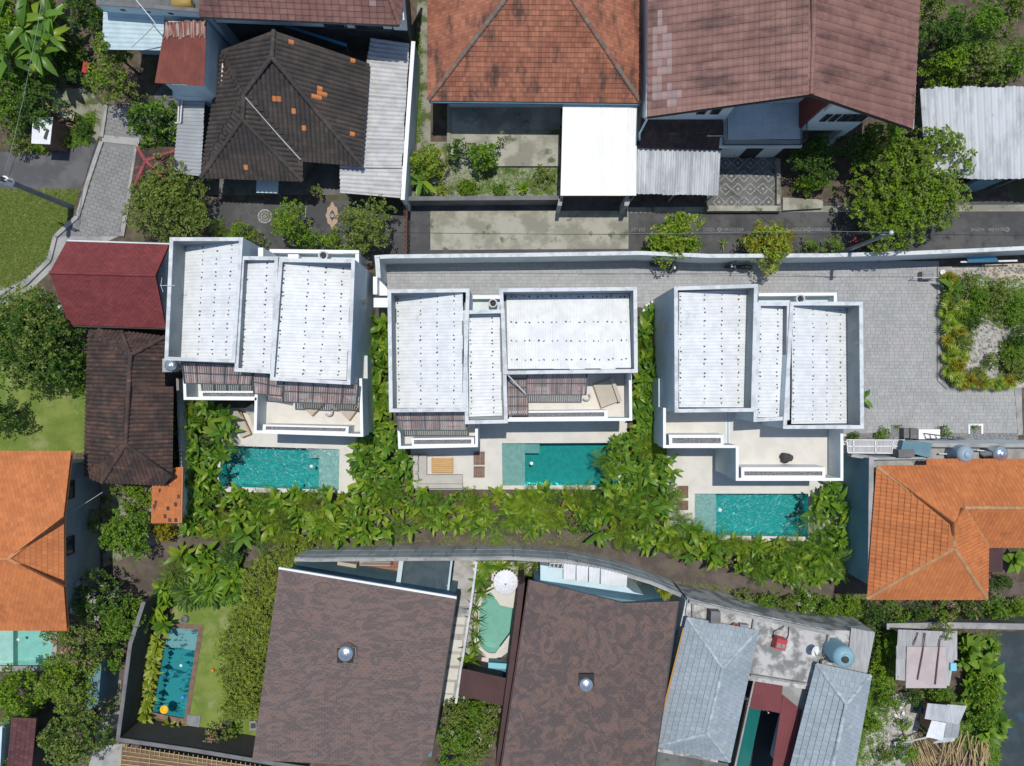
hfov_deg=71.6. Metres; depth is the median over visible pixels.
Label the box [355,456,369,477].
broad leaved plant
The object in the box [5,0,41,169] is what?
overhead cable
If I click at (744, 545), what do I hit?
palm
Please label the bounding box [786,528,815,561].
palm
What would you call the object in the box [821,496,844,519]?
broad leaved plant
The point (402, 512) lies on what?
broad leaved plant
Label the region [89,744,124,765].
concrete yard
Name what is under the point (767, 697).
maroon sheet roof
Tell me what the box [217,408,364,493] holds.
terrace
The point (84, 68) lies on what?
red canopy
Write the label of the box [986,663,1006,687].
leaved plant
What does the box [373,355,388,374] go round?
broad leaved plant
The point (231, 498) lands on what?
broad leaved plant
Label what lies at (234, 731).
garden shrub
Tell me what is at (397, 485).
broad leaved plant
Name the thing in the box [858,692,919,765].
rubble patch
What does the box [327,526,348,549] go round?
broad leaved plant
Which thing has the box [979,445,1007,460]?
water tank
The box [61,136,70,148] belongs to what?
garden shrub
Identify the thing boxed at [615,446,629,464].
garden shrub
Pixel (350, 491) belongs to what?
yellow leaved plant
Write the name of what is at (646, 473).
broad leaved plant
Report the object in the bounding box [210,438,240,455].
palm
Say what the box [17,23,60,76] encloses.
banana plant
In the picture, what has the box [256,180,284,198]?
garden cover
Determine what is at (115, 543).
leafy tree
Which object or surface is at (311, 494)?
garden shrub
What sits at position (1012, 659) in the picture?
shaded yard
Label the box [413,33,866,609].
mossy weeds
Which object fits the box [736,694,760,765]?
tinted awning
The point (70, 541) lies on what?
window
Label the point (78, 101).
yard ground
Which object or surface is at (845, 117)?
window
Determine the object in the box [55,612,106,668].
leafy tree
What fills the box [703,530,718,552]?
broad leaved plant
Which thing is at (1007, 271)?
rubble stones
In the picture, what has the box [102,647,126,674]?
leafy tree
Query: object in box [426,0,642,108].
clay roof house
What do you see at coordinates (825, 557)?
broad leaved plant
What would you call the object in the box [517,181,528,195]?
planter plant
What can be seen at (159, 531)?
garden shrub
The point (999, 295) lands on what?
garden shrub
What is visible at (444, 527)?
broad leaved plant
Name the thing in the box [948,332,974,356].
garden shrub
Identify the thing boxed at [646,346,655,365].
broad leaved plant
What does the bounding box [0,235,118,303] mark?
footpath
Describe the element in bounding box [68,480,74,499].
window
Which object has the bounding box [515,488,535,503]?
broad leaved plant
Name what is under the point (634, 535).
broad leaved plant
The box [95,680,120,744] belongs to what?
gravel lane
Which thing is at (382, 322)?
broad leaved plant
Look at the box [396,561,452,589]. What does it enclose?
ribbed sheet roof
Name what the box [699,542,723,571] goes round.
broad leaved plant
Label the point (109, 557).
garden ground
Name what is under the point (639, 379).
broad leaved plant
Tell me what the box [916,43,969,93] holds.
leafy tree
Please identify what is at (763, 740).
dark floor
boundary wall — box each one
[176,378,195,471]
[294,545,681,596]
[379,246,1023,263]
[401,41,420,210]
[874,615,1023,629]
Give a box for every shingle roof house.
[252,561,457,765]
[496,566,679,765]
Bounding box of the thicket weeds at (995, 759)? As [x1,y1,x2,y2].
[856,628,1004,765]
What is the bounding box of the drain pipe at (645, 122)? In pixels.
[639,118,647,140]
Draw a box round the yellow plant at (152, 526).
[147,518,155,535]
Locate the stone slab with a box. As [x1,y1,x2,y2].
[186,715,200,726]
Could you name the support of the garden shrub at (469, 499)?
on the ground at (838, 188)
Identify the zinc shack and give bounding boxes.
[916,695,966,743]
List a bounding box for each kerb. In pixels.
[1,104,140,298]
[638,301,652,327]
[937,267,1022,434]
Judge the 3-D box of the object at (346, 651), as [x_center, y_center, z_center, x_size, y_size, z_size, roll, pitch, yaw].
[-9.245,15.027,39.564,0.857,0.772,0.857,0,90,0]
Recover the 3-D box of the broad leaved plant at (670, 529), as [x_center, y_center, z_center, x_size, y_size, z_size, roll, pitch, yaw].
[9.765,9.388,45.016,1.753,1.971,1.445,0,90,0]
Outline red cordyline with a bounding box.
[847,232,863,246]
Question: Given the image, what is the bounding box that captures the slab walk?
[442,606,467,705]
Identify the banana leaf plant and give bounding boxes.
[864,389,872,407]
[1003,548,1023,573]
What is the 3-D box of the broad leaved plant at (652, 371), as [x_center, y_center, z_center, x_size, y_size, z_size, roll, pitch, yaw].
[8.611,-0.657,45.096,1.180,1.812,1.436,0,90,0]
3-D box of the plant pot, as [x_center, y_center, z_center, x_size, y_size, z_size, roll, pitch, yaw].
[-18.285,22.042,45.750,0.720,0.500,0.709,0,90,0]
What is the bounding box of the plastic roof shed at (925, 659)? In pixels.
[881,627,956,687]
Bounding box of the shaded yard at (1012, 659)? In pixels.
[996,631,1023,765]
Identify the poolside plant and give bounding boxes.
[457,652,479,668]
[461,633,484,660]
[465,601,486,617]
[465,612,486,629]
[467,570,493,591]
[467,624,486,647]
[469,585,493,604]
[471,560,497,577]
[489,560,511,573]
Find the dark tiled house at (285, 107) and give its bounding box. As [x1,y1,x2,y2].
[199,29,369,182]
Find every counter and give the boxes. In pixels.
[337,561,358,567]
[488,658,506,675]
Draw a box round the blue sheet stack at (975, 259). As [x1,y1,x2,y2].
[960,256,1016,262]
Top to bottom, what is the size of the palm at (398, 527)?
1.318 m
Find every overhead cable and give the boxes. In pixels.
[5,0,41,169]
[9,0,45,175]
[131,0,155,47]
[331,231,957,234]
[646,230,853,233]
[734,155,886,231]
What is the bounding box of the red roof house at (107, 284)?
[49,240,168,329]
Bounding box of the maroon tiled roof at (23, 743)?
[7,703,61,765]
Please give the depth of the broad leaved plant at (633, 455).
44.86 m
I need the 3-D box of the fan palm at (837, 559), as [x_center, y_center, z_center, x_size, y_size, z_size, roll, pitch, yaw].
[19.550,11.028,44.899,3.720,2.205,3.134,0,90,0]
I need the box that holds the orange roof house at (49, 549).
[0,451,99,630]
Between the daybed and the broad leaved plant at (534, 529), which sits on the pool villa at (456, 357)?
the daybed
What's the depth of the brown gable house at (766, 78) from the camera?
38.95 m
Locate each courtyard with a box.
[154,23,413,194]
[386,261,1016,433]
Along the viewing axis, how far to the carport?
43.30 m
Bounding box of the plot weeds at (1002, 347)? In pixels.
[941,275,1023,386]
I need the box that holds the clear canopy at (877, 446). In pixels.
[843,437,897,453]
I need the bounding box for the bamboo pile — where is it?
[910,731,990,765]
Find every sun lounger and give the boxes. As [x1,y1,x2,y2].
[229,409,251,437]
[244,403,254,425]
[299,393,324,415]
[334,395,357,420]
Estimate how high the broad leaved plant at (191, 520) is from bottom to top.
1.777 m
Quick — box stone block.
[249,718,257,730]
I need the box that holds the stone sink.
[913,271,938,279]
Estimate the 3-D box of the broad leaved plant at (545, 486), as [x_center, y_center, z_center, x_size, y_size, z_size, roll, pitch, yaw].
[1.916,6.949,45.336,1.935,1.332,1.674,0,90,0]
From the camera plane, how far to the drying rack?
44.69 m
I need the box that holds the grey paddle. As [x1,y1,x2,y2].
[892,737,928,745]
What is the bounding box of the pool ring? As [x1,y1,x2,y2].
[160,705,168,713]
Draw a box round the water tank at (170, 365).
[165,360,181,370]
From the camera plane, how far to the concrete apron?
45.99 m
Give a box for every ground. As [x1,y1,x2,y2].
[0,0,1023,765]
[41,89,102,142]
[101,483,180,566]
[857,627,1023,765]
[940,265,1023,387]
[982,263,1023,283]
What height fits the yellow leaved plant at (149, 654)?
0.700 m
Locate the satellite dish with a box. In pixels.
[811,646,818,656]
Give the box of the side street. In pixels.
[0,142,98,190]
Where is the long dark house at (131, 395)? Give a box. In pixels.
[83,329,180,485]
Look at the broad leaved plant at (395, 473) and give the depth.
44.81 m
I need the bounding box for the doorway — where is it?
[739,148,763,157]
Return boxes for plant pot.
[221,721,232,731]
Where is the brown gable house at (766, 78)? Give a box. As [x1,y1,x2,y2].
[637,0,920,157]
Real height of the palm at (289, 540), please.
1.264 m
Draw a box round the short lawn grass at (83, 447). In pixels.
[2,383,237,724]
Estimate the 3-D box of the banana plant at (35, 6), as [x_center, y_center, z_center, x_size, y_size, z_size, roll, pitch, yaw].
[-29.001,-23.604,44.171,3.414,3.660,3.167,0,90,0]
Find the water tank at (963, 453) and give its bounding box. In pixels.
[945,445,973,461]
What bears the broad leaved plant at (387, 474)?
on the ground at (838, 188)
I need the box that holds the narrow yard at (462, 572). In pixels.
[443,560,477,702]
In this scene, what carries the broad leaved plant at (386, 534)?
on the ground at (838, 188)
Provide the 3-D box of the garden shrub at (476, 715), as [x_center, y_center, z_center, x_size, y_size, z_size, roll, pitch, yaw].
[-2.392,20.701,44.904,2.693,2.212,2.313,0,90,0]
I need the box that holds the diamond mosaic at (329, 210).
[326,202,337,228]
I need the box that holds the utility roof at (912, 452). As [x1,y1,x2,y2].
[843,439,1023,470]
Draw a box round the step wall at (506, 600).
[493,588,514,606]
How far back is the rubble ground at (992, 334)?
45.99 m
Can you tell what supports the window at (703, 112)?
in the brown gable house at (766, 78)
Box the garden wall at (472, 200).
[408,196,558,205]
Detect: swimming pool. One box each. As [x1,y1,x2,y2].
[0,631,56,670]
[148,623,203,723]
[220,446,339,489]
[474,587,512,657]
[502,443,617,484]
[694,494,807,536]
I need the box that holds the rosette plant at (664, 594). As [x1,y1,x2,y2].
[657,588,671,600]
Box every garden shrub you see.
[1,130,36,156]
[28,142,49,153]
[36,653,56,671]
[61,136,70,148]
[71,116,93,141]
[86,505,113,535]
[107,483,125,502]
[122,484,151,514]
[152,523,179,542]
[174,399,193,412]
[184,471,197,487]
[188,403,206,423]
[199,434,214,449]
[202,497,219,508]
[203,491,219,509]
[203,719,236,743]
[224,536,248,557]
[225,722,240,737]
[227,222,254,240]
[244,493,261,508]
[247,229,269,246]
[279,514,299,536]
[292,228,323,249]
[307,184,322,197]
[307,486,319,501]
[315,226,341,249]
[340,240,359,249]
[364,455,379,470]
[376,364,388,381]
[431,181,451,204]
[435,742,471,765]
[436,724,463,754]
[439,698,470,732]
[445,714,481,750]
[453,696,492,725]
[457,178,479,195]
[458,486,477,505]
[458,733,492,765]
[466,713,498,749]
[476,700,500,730]
[493,181,510,195]
[529,561,538,572]
[533,163,555,188]
[545,487,562,508]
[564,513,581,534]
[578,512,597,533]
[590,485,612,507]
[613,492,626,509]
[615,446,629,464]
[640,243,653,250]
[648,451,664,472]
[658,482,681,499]
[733,588,751,601]
[734,236,746,248]
[752,592,776,607]
[770,593,798,611]
[788,587,815,613]
[791,171,829,197]
[797,235,820,252]
[808,593,843,617]
[822,234,845,252]
[835,592,863,619]
[845,431,859,438]
[858,600,891,630]
[859,237,875,251]
[862,710,883,731]
[868,649,895,689]
[872,626,897,656]
[873,682,900,716]
[873,744,896,765]
[874,425,889,439]
[878,600,910,631]
[892,734,920,763]
[894,716,912,731]
[900,687,921,707]
[904,600,933,621]
[920,608,954,640]
[924,686,950,702]
[930,600,965,621]
[937,425,952,436]
[938,290,960,308]
[945,358,967,379]
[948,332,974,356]
[950,305,977,323]
[950,600,987,620]
[955,271,981,292]
[959,311,986,335]
[960,285,993,318]
[965,364,989,381]
[966,674,1002,709]
[967,703,999,732]
[981,592,1010,619]
[982,277,1012,314]
[982,352,999,369]
[989,573,1012,591]
[997,286,1023,325]
[998,344,1023,365]
[1001,352,1023,384]
[1003,596,1023,617]
[1005,324,1023,351]
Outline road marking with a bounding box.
[631,227,1009,231]
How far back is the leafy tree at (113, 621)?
43.47 m
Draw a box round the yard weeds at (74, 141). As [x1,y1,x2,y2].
[30,111,1023,765]
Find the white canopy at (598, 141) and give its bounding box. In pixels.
[555,105,636,213]
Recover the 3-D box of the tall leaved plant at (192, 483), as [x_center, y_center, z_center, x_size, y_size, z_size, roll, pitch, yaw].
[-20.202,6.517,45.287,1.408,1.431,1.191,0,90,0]
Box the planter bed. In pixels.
[846,424,1017,439]
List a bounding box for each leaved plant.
[12,116,28,134]
[137,694,154,714]
[137,707,153,723]
[141,685,157,702]
[142,677,157,691]
[143,659,160,676]
[143,666,163,683]
[145,601,167,628]
[145,644,163,658]
[145,655,163,668]
[147,639,165,656]
[148,632,164,653]
[149,607,173,638]
[150,576,174,603]
[155,593,172,614]
[159,570,183,594]
[162,717,175,724]
[163,542,195,569]
[173,424,186,439]
[173,593,188,612]
[174,462,192,475]
[176,559,193,574]
[177,448,197,461]
[178,522,190,532]
[178,524,198,538]
[179,513,197,529]
[179,573,193,592]
[183,543,214,583]
[185,496,195,514]
[186,435,207,453]
[186,453,199,470]
[186,478,198,494]
[187,420,197,439]
[187,478,219,507]
[187,489,204,507]
[188,411,205,432]
[189,400,211,418]
[189,466,200,479]
[189,504,207,520]
[193,458,222,481]
[194,522,211,539]
[194,549,224,580]
[195,541,217,561]
[196,476,209,490]
[196,503,211,517]
[197,440,214,466]
[200,400,227,424]
[200,589,221,610]
[201,440,218,462]
[202,422,234,444]
[203,417,221,429]
[203,575,218,591]
[204,441,230,463]
[204,509,219,526]
[206,520,224,537]
[208,479,224,500]
[211,403,239,432]
[213,423,243,439]
[213,567,242,596]
[215,498,230,513]
[218,485,237,506]
[222,557,245,583]
[224,511,248,532]
[226,482,255,508]
[227,522,255,553]
[229,499,250,515]
[229,576,247,600]
[244,511,262,535]
[246,505,258,515]
[259,517,276,542]
[262,486,289,509]
[268,502,289,518]
[284,499,299,518]
[285,482,306,505]
[289,507,310,523]
[289,530,299,540]
[291,517,304,534]
[301,511,326,538]
[304,530,314,541]
[315,501,325,519]
[316,483,330,499]
[319,487,345,521]
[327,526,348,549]
[336,491,348,505]
[338,518,362,548]
[340,506,360,526]
[342,498,356,514]
[344,486,357,497]
[345,446,367,469]
[346,466,361,480]
[347,438,374,462]
[348,473,372,494]
[348,491,371,513]
[350,509,375,530]
[351,434,372,445]
[352,521,380,545]
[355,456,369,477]
[362,462,384,478]
[363,422,382,439]
[364,478,383,499]
[364,497,382,513]
[365,436,381,459]
[368,342,380,362]
[370,311,387,332]
[370,420,390,438]
[370,507,389,525]
[371,337,378,346]
[371,369,381,386]
[371,452,394,471]
[372,331,387,349]
[372,374,388,401]
[372,434,383,448]
[373,348,387,368]
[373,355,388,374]
[373,400,388,421]
[374,524,383,535]
[375,338,387,357]
[375,434,394,457]
[375,501,395,514]
[376,479,393,495]
[376,517,393,546]
[378,412,396,430]
[379,396,388,413]
[380,471,394,481]
[383,426,397,443]
[386,463,403,484]
[389,495,406,518]
[390,439,402,453]
[390,510,401,522]
[391,461,400,469]
[391,477,402,495]
[392,449,413,469]
[397,487,415,505]
[398,461,414,478]
[399,499,414,512]
[400,468,421,493]
[400,522,423,542]
[405,506,419,519]
[409,495,428,517]
[415,485,436,507]
[423,517,437,536]
[426,500,449,529]
[435,494,455,515]
[435,518,454,535]
[447,491,463,500]
[447,513,469,536]
[453,501,467,518]
[460,508,483,531]
[470,502,484,523]
[470,519,492,539]
[476,506,499,528]
[479,492,492,506]
[487,484,505,506]
[498,501,511,518]
[500,492,520,514]
[503,515,521,534]
[508,496,532,517]
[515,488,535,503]
[515,513,531,531]
[520,517,545,541]
[527,507,542,524]
[530,479,556,505]
[531,516,556,536]
[533,497,550,512]
[550,516,568,533]
[552,499,568,517]
[561,489,576,507]
[568,504,583,517]
[573,500,600,525]
[585,524,614,548]
[586,505,608,529]
[596,492,616,521]
[599,476,618,499]
[599,505,625,528]
[600,461,623,481]
[604,446,621,460]
[604,526,618,540]
[605,433,626,453]
[605,457,622,471]
[607,487,626,501]
[617,475,632,492]
[618,453,638,477]
[618,494,635,519]
[619,515,642,529]
[620,460,650,484]
[622,432,641,452]
[624,525,644,544]
[625,428,635,435]
[626,443,642,460]
[626,489,645,513]
[627,480,646,495]
[629,411,653,438]
[630,453,651,467]
[631,463,658,487]
[632,364,652,391]
[632,382,651,402]
[632,391,650,407]
[632,402,651,429]
[632,432,649,450]
[636,523,656,538]
[636,532,657,556]
[637,315,651,347]
[638,313,655,334]
[638,349,651,366]
[638,496,668,527]
[639,301,654,325]
[639,361,656,382]
[641,404,653,422]
[642,383,651,398]
[642,398,652,411]
[642,477,660,495]
[643,374,653,391]
[643,417,653,443]
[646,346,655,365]
[647,486,661,499]
[650,469,674,495]
[651,460,666,477]
[652,490,676,518]
[652,533,670,556]
[654,510,671,522]
[655,521,680,542]
[656,453,678,470]
[661,466,683,483]
[671,531,692,553]
[679,542,698,566]
[680,521,711,546]
[694,549,706,560]
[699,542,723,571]
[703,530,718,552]
[718,554,730,567]
[722,542,734,560]
[728,531,742,550]
[733,562,752,576]
[734,548,748,564]
[744,532,771,559]
[761,555,778,571]
[765,541,780,555]
[769,565,783,583]
[770,535,786,553]
[776,535,792,552]
[777,554,801,577]
[782,565,802,589]
[790,552,808,570]
[801,506,824,525]
[801,540,826,555]
[803,562,820,580]
[804,553,819,569]
[807,568,829,589]
[809,529,822,545]
[810,489,827,511]
[812,560,827,577]
[813,541,835,566]
[817,483,835,498]
[817,507,835,526]
[819,525,837,542]
[820,564,840,585]
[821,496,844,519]
[824,481,844,498]
[828,515,849,534]
[828,528,850,555]
[829,485,849,509]
[830,500,852,523]
[831,568,849,582]
[957,635,983,663]
[957,655,970,670]
[959,633,974,643]
[959,676,986,698]
[959,691,974,705]
[965,668,978,680]
[965,712,977,726]
[968,651,998,676]
[972,704,985,717]
[974,636,989,649]
[976,725,1001,745]
[986,638,1002,655]
[986,653,1000,667]
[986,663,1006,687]
[990,699,1005,710]
[991,710,1015,734]
[994,682,1007,697]
[996,729,1007,741]
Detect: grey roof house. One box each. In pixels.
[656,617,758,765]
[770,663,871,765]
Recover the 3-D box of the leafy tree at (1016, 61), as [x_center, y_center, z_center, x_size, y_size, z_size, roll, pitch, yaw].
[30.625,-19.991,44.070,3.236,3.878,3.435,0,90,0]
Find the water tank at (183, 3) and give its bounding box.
[171,0,193,7]
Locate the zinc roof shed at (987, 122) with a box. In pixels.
[904,86,1023,191]
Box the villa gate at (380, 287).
[373,255,388,315]
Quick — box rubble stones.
[878,264,1023,761]
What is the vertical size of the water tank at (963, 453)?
1.545 m
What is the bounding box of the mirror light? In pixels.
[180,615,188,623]
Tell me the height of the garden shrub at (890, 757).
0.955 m
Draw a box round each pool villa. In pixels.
[160,237,376,436]
[387,287,637,448]
[649,284,863,480]
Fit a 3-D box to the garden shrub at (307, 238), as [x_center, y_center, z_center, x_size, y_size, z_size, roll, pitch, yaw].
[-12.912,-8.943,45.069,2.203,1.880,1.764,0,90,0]
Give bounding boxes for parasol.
[493,569,517,594]
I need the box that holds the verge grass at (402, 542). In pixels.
[259,533,741,596]
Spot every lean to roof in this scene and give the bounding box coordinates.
[174,101,216,182]
[339,38,409,204]
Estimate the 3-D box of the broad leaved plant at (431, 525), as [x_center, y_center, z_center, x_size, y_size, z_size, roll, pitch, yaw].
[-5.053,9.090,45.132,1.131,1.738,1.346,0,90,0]
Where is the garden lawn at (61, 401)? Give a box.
[0,355,86,452]
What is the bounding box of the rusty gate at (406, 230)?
[403,202,408,253]
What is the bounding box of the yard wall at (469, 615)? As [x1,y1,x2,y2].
[455,560,477,703]
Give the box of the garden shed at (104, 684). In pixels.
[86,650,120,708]
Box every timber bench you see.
[474,452,484,464]
[474,466,484,477]
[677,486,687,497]
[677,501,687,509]
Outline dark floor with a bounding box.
[733,707,778,765]
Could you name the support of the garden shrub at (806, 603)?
on the ground at (838, 188)
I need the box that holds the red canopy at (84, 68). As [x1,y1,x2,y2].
[82,61,91,72]
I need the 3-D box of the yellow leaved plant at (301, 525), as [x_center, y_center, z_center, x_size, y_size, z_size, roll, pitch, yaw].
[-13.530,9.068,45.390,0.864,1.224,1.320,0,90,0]
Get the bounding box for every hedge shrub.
[213,631,253,666]
[215,665,248,697]
[216,691,252,723]
[217,608,257,650]
[223,648,261,679]
[225,677,261,708]
[227,598,257,629]
[233,623,265,650]
[235,658,265,695]
[237,684,260,720]
[238,560,276,599]
[239,588,273,620]
[244,629,267,664]
[248,603,273,635]
[249,549,286,586]
[250,617,271,651]
[258,572,277,606]
[264,538,300,570]
[282,535,318,563]
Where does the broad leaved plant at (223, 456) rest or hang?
on the ground at (838, 188)
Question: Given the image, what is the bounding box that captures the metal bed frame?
[53,105,79,122]
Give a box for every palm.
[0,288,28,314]
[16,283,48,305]
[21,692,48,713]
[154,555,189,589]
[169,576,202,613]
[173,400,209,438]
[185,570,222,608]
[187,503,211,540]
[202,515,242,548]
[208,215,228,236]
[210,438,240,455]
[211,509,252,541]
[211,560,235,577]
[214,543,242,569]
[217,585,243,607]
[235,520,274,555]
[247,490,283,534]
[250,481,281,519]
[260,497,303,543]
[262,518,305,546]
[292,490,323,521]
[304,504,346,540]
[306,521,336,549]
[325,506,353,546]
[332,492,360,521]
[366,479,391,509]
[371,314,387,349]
[372,382,388,418]
[376,479,406,510]
[386,516,413,541]
[411,501,438,530]
[427,490,450,515]
[455,486,492,519]
[475,507,514,546]
[500,494,529,529]
[502,560,531,577]
[508,483,561,527]
[537,504,566,532]
[562,477,594,518]
[580,484,603,508]
[591,447,623,476]
[605,492,630,525]
[608,512,636,549]
[609,521,642,553]
[620,488,656,523]
[631,429,662,466]
[632,508,663,537]
[635,486,662,514]
[638,325,655,367]
[638,333,654,353]
[643,436,673,465]
[650,484,686,513]
[655,504,703,537]
[656,531,687,560]
[675,521,707,557]
[703,523,739,555]
[726,531,760,556]
[742,546,773,588]
[752,556,781,584]
[770,541,814,592]
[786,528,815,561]
[795,534,853,581]
[797,507,834,537]
[938,296,961,319]
[940,270,960,284]
[940,317,962,333]
[940,333,956,350]
[941,343,961,363]
[941,364,961,379]
[943,288,954,301]
[949,371,964,387]
[952,322,968,339]
[955,299,971,318]
[957,351,970,364]
[958,372,979,391]
[972,370,992,391]
[990,375,1006,391]
[1002,374,1018,390]
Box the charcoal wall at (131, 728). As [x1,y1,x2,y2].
[116,593,310,765]
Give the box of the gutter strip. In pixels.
[628,205,1023,212]
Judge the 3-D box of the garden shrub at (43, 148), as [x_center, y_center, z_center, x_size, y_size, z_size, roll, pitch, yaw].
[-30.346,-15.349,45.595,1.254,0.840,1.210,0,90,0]
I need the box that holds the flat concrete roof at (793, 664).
[674,582,874,689]
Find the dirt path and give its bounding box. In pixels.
[71,515,1023,765]
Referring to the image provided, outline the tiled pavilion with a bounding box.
[131,146,186,194]
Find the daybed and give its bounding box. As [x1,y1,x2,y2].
[593,378,621,407]
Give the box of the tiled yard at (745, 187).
[705,157,822,212]
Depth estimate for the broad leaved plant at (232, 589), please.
45.11 m
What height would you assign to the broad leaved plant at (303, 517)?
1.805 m
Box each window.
[66,535,74,555]
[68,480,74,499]
[323,24,347,28]
[354,25,393,29]
[696,111,706,114]
[710,109,721,114]
[819,114,832,121]
[828,114,841,121]
[836,114,853,121]
[847,114,863,121]
[856,115,867,121]
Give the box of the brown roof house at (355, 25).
[199,0,412,52]
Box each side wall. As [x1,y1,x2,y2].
[0,704,36,765]
[838,454,873,584]
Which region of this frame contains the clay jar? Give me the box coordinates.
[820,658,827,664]
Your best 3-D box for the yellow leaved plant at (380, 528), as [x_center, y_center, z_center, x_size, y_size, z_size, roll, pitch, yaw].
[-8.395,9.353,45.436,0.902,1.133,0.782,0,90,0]
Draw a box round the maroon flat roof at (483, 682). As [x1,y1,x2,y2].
[458,660,505,704]
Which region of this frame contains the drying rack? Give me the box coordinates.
[359,561,390,565]
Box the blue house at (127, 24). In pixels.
[96,0,240,54]
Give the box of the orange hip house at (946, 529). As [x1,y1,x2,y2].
[849,459,1023,599]
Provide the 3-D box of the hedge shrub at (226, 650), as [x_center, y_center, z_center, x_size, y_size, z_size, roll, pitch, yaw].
[-17.598,16.991,45.173,2.610,1.682,2.397,0,90,0]
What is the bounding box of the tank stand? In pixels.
[162,359,187,371]
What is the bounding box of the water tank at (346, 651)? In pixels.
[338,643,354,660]
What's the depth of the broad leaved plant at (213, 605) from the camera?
44.99 m
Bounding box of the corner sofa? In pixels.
[413,454,462,487]
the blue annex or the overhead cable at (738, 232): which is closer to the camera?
the overhead cable at (738, 232)
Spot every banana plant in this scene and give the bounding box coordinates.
[0,0,18,44]
[0,0,52,63]
[0,41,36,78]
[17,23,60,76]
[18,0,70,22]
[24,0,77,42]
[25,16,84,61]
[410,165,438,195]
[938,278,966,303]
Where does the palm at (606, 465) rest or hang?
on the ground at (838, 188)
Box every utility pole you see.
[0,176,73,209]
[837,230,893,252]
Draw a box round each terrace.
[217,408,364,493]
[411,421,626,488]
[473,562,532,661]
[538,558,642,594]
[667,434,846,540]
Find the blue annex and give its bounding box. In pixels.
[155,20,227,123]
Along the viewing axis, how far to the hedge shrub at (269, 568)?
44.71 m
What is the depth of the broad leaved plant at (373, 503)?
44.59 m
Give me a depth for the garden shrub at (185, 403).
44.94 m
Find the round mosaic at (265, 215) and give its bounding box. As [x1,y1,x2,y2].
[258,209,271,223]
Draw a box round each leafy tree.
[0,0,39,45]
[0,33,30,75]
[0,66,27,106]
[0,90,26,132]
[0,283,94,392]
[0,396,24,429]
[0,663,55,727]
[8,77,73,130]
[16,60,55,96]
[26,0,57,22]
[33,645,106,718]
[36,684,114,765]
[39,613,75,646]
[47,342,86,396]
[50,31,89,72]
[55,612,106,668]
[60,58,85,85]
[62,0,105,33]
[69,566,129,624]
[74,2,106,35]
[81,60,139,105]
[83,631,120,655]
[90,31,139,75]
[96,593,147,644]
[97,501,151,560]
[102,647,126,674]
[122,152,210,242]
[125,93,177,149]
[268,197,312,245]
[334,193,397,254]
[410,141,450,187]
[446,137,467,160]
[465,141,500,173]
[494,130,505,150]
[645,211,705,270]
[740,219,796,276]
[787,132,838,187]
[833,126,874,169]
[844,121,977,254]
[862,122,904,161]
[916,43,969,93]
[917,8,973,69]
[919,0,948,22]
[939,0,1007,59]
[943,41,1005,87]
[967,0,1023,39]
[983,36,1023,87]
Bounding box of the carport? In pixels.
[631,118,722,202]
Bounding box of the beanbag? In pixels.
[780,453,792,462]
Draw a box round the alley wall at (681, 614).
[667,594,685,686]
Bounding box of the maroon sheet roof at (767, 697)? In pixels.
[734,681,807,765]
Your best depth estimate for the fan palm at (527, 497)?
44.77 m
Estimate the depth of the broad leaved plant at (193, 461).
44.86 m
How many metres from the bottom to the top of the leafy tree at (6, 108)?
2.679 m
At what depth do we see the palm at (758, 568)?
44.96 m
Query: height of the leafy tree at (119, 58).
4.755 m
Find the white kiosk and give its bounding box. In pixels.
[31,117,70,151]
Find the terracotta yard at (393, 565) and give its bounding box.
[359,561,403,571]
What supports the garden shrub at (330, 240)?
on the ground at (838, 188)
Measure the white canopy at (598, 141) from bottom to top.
3.278 m
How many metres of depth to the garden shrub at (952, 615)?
45.00 m
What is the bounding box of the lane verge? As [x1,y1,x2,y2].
[417,0,447,170]
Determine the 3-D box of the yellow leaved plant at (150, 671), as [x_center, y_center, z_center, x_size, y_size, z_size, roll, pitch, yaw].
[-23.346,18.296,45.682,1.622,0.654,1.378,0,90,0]
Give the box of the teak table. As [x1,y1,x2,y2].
[431,457,452,472]
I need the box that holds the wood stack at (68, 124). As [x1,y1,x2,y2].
[54,119,77,127]
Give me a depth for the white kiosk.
44.38 m
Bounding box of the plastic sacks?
[893,699,904,726]
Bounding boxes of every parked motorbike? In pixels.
[650,261,677,271]
[724,260,752,270]
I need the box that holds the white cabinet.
[899,428,960,438]
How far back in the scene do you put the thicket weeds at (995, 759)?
45.95 m
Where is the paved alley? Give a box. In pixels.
[60,105,150,236]
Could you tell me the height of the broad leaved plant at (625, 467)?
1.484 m
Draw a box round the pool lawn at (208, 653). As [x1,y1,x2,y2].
[170,597,273,735]
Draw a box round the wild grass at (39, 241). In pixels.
[0,186,80,289]
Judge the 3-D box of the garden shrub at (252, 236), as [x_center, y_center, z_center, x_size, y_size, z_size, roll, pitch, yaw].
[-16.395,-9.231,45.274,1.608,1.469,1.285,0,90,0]
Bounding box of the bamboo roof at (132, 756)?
[120,743,259,765]
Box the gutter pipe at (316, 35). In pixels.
[283,25,351,56]
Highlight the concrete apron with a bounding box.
[430,211,628,249]
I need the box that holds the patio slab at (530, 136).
[447,105,559,166]
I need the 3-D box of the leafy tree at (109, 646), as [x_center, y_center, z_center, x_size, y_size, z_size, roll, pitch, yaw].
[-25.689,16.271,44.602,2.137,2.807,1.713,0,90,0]
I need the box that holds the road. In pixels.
[208,200,1023,262]
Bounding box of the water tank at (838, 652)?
[823,638,854,667]
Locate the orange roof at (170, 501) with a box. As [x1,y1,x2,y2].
[151,467,193,522]

